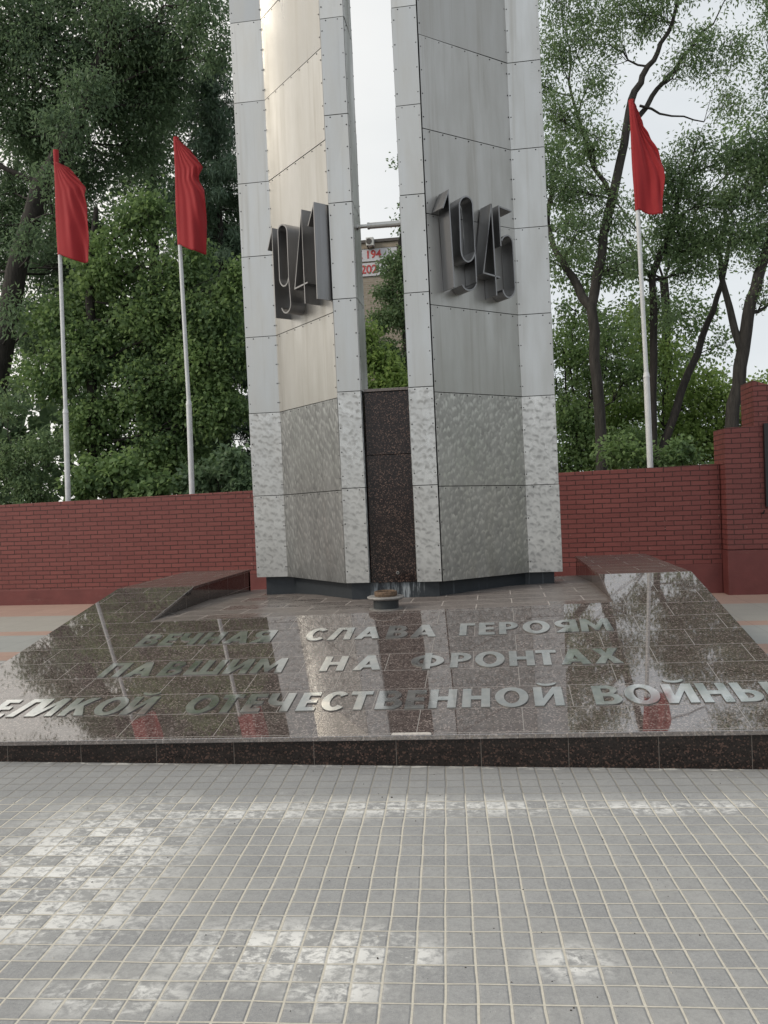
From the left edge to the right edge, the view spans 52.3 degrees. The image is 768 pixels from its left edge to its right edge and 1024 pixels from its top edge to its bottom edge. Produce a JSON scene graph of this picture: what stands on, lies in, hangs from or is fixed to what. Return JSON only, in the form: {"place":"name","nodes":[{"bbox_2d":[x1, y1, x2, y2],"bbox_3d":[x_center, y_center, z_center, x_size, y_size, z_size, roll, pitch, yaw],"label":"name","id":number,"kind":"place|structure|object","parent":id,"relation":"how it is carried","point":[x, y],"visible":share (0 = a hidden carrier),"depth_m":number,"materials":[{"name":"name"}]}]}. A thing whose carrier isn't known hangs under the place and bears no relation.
{"place":"outdoors","nodes":[
{"label":"outdoors","id":0,"kind":"place"},
{"bbox_2d":[126,52,251,487],"bbox_3d":[-3.854,-4.686,18.549,5.027,12.299,4.759,-2,1,8],"label":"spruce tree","id":1,"kind":"object","parent":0,"point":[217,160],"visible":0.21,"depth_m":18.19,"materials":[{"name":"green plant"}]},
{"bbox_2d":[361,237,402,380],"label":"apartment block","id":2,"kind":"structure","parent":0,"point":[379,243],"depth_m":32.65,"materials":[{"name":"beige brick"}]},
{"bbox_2d":[366,237,373,248],"bbox_3d":[-0.567,-11.157,32.465,0.320,0.380,0.394,-2,1,8],"label":"air conditioner","id":3,"kind":"object","parent":2,"relation":"attached to","point":[369,241],"visible":1,"depth_m":32.28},
{"bbox_2d":[362,262,387,276],"bbox_3d":[-0.957,-10.105,32.697,2.250,0.540,0.036,-2,1,8],"label":"banner","id":4,"kind":"object","parent":2,"relation":"attached to","point":[368,268],"visible":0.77,"depth_m":32.63,"materials":[{"name":"fabric"}]},
{"bbox_2d":[362,246,396,261],"bbox_3d":[-0.781,-10.712,32.660,2.650,0.520,0.036,-2,1,8],"label":"banner","id":5,"kind":"object","parent":2,"relation":"attached to","point":[372,254],"visible":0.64,"depth_m":32.59,"materials":[{"name":"fabric"}]},
{"bbox_2d":[0,654,767,1023],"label":"paving","id":6,"kind":"structure","parent":0,"point":[422,872],"depth_m":3.07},
{"bbox_2d":[0,554,767,769],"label":"granite base","id":7,"kind":"object","parent":6,"relation":"on","point":[626,661],"visible":0.98,"depth_m":5.33,"materials":[{"name":"stone"}]},
{"bbox_2d":[229,0,394,599],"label":"steel pylon","id":8,"kind":"object","parent":7,"relation":"on","point":[298,196],"visible":0.98,"depth_m":8.09,"materials":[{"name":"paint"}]},
{"bbox_2d":[357,220,400,229],"bbox_3d":[-0.047,-2.847,7.760,0.515,0.072,0.067,-2,1,8],"label":"tie rod","id":9,"kind":"object","parent":8,"relation":"attached to","point":[376,225],"visible":0.76,"depth_m":7.74,"materials":[{"name":"metal"}]},
{"bbox_2d":[363,387,416,582],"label":"granite slab","id":10,"kind":"structure","parent":8,"relation":"attached to","point":[391,504],"depth_m":7.62,"materials":[{"name":"brown stone"}]},
{"bbox_2d":[367,590,403,610],"bbox_3d":[0.017,0.781,6.926,0.332,0.168,0.332,-2,1,8],"label":"flame burner","id":11,"kind":"object","parent":7,"relation":"on","point":[385,600],"visible":0.99,"depth_m":6.83,"materials":[{"name":"paint"}]},
{"bbox_2d":[391,0,562,596],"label":"steel pylon","id":12,"kind":"object","parent":7,"relation":"on","point":[474,240],"visible":1,"depth_m":7.79,"materials":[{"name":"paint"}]},
{"bbox_2d":[10,767,764,1011],"bbox_3d":[-0.278,1.503,3.277,6.196,0.006,2.583,-2,1,8],"label":"grit","id":13,"kind":"object","parent":6,"relation":"on","point":[359,867],"visible":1,"depth_m":3.02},
{"bbox_2d":[0,603,767,631],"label":"plaza pavement","id":14,"kind":"structure","parent":0,"point":[749,612],"depth_m":10.50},
{"bbox_2d":[0,593,767,616],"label":"plaza pavement","id":15,"kind":"structure","parent":0,"point":[69,609],"depth_m":12.12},
{"bbox_2d":[58,254,70,500],"bbox_3d":[-5.535,-2.314,13.492,0.162,7.749,0.102,-2,1,8],"label":"flagpole","id":16,"kind":"object","parent":15,"relation":"on","point":[66,437],"visible":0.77,"depth_m":13.46,"materials":[{"name":"white metal"}]},
{"bbox_2d":[53,149,88,262],"bbox_3d":[-5.357,-5.235,13.390,0.589,1.961,0.146,-2,1,8],"label":"flag","id":17,"kind":"object","parent":16,"relation":"hanging from","point":[72,232],"visible":1,"depth_m":13.37,"materials":[{"name":"red fabric"}]},
{"bbox_2d":[178,245,194,493],"bbox_3d":[-3.322,-2.391,13.179,0.127,7.745,0.102,-2,1,8],"label":"flagpole","id":18,"kind":"object","parent":15,"relation":"on","point":[189,435],"visible":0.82,"depth_m":13.15,"materials":[{"name":"white metal"}]},
{"bbox_2d":[173,136,206,254],"bbox_3d":[-3.248,-5.298,13.077,0.527,1.979,0.160,-2,1,8],"label":"flag","id":19,"kind":"object","parent":18,"relation":"hanging from","point":[191,219],"visible":1,"depth_m":13.06,"materials":[{"name":"red fabric"}]},
{"bbox_2d":[0,464,722,605],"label":"brick wall","id":20,"kind":"structure","parent":15,"relation":"on","point":[77,552],"depth_m":12.71,"materials":[{"name":"red brick"}]},
{"bbox_2d":[635,210,652,467],"bbox_3d":[4.034,-2.567,12.141,0.201,7.573,0.102,-2,1,8],"label":"flagpole","id":21,"kind":"object","parent":15,"relation":"on","point":[647,404],"visible":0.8,"depth_m":12.11,"materials":[{"name":"white metal"}]},
{"bbox_2d":[628,99,664,214],"bbox_3d":[4.055,-5.473,12.065,0.495,1.806,0.110,-2,1,10],"label":"flag","id":22,"kind":"object","parent":21,"relation":"hanging from","point":[648,173],"visible":1,"depth_m":12.05,"materials":[{"name":"red fabric"}]},
{"bbox_2d":[713,380,767,594],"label":"brick pier","id":23,"kind":"structure","parent":15,"relation":"on","point":[738,456],"depth_m":11.18,"materials":[{"name":"red brick"}]},
{"bbox_2d":[763,423,767,506],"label":"memorial plaque","id":24,"kind":"object","parent":23,"relation":"attached to","point":[765,440],"visible":1,"depth_m":11.06,"materials":[{"name":"stone"}]},
{"bbox_2d":[0,625,767,651],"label":"plaza pavement","id":25,"kind":"structure","parent":0,"point":[758,634],"depth_m":9.03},
{"bbox_2d":[0,620,767,635],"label":"plaza pavement","id":26,"kind":"structure","parent":0,"point":[765,622],"depth_m":10.00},
{"bbox_2d":[0,644,767,660],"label":"plaza pavement","id":27,"kind":"structure","parent":0,"point":[5,656],"depth_m":8.46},
{"bbox_2d":[0,0,767,501],"label":"sky","id":28,"kind":"structure","parent":0,"point":[371,25],"materials":[{"name":"white"}]},
{"label":"ground","id":29,"kind":"structure","parent":0,"visible":0},
{"bbox_2d":[0,383,80,504],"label":"shrub","id":30,"kind":"object","parent":29,"relation":"on","point":[22,486],"visible":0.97,"depth_m":14.74,"materials":[{"name":"green plant"}]},
{"bbox_2d":[0,370,126,504],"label":"thicket","id":31,"kind":"object","parent":29,"relation":"on","point":[44,418],"visible":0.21,"depth_m":17.40,"materials":[{"name":"green plant"}]},
{"bbox_2d":[0,0,232,416],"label":"leaning tree","id":32,"kind":"object","parent":29,"relation":"on","point":[115,63],"visible":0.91,"depth_m":16.85,"materials":[{"name":"green plant"}]},
{"bbox_2d":[0,68,236,428],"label":"linden tree","id":33,"kind":"object","parent":29,"relation":"on","point":[51,219],"visible":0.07,"depth_m":22.35,"materials":[{"name":"green plant"}]},
{"bbox_2d":[53,441,183,500],"bbox_3d":[-4.762,0.120,14.256,2.527,2.884,1.212,-2,1,8],"label":"shrub","id":34,"kind":"object","parent":29,"relation":"on","point":[115,473],"visible":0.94,"depth_m":14.11,"materials":[{"name":"green plant"}]},
{"bbox_2d":[0,174,249,498],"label":"linden tree","id":35,"kind":"object","parent":29,"relation":"on","point":[113,341],"visible":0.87,"depth_m":15.50,"materials":[{"name":"green plant"}]},
{"bbox_2d":[172,438,252,494],"bbox_3d":[-2.956,0.066,14.238,1.936,2.859,1.173,-2,1,8],"label":"shrub","id":36,"kind":"object","parent":29,"relation":"on","point":[232,467],"visible":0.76,"depth_m":14.10,"materials":[{"name":"green plant"}]},
{"bbox_2d":[364,152,407,371],"bbox_3d":[1.346,-3.948,17.891,4.074,10.448,2.048,-2,1,8],"label":"maple tree","id":37,"kind":"object","parent":29,"relation":"on","point":[392,312],"visible":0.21,"depth_m":17.91,"materials":[{"name":"green plant"}]},
{"bbox_2d":[365,317,407,388],"bbox_3d":[-0.290,-1.185,15.163,2.677,5.133,1.134,-2,1,8],"label":"shrub","id":38,"kind":"object","parent":29,"relation":"on","point":[387,372],"visible":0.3,"depth_m":14.93,"materials":[{"name":"green plant"}]},
{"bbox_2d":[551,290,671,472],"bbox_3d":[4.935,-2.008,17.957,3.411,6.296,1.876,-2,1,8],"label":"tree","id":39,"kind":"object","parent":29,"relation":"on","point":[575,449],"visible":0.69,"depth_m":17.77,"materials":[{"name":"green plant"}]},
{"bbox_2d":[584,426,713,469],"bbox_3d":[4.673,-0.154,13.526,2.309,2.744,0.888,-2,1,15],"label":"shrub","id":40,"kind":"object","parent":29,"relation":"on","point":[625,449],"visible":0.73,"depth_m":13.45,"materials":[{"name":"green plant"}]},
{"bbox_2d":[538,0,767,470],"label":"ash tree","id":41,"kind":"object","parent":29,"relation":"on","point":[576,191],"visible":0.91,"depth_m":14.83,"materials":[{"name":"green plant"}]},
{"bbox_2d":[544,107,767,469],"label":"distant tree","id":42,"kind":"object","parent":29,"relation":"on","point":[690,311],"visible":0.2,"depth_m":22.41,"materials":[{"name":"green plant"}]},
{"bbox_2d":[577,296,767,469],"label":"tree","id":43,"kind":"object","parent":29,"relation":"on","point":[706,410],"visible":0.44,"depth_m":18.87,"materials":[{"name":"green plant"}]},
{"bbox_2d":[616,120,760,460],"bbox_3d":[6.247,-3.409,16.168,2.908,9.049,2.038,-2,1,8],"label":"elm tree","id":44,"kind":"object","parent":29,"relation":"on","point":[668,234],"visible":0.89,"depth_m":15.82,"materials":[{"name":"green plant"}]},
{"bbox_2d":[699,0,767,427],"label":"poplar tree","id":45,"kind":"object","parent":29,"relation":"on","point":[757,173],"visible":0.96,"depth_m":15.45,"materials":[{"name":"green plant"}]}
]}

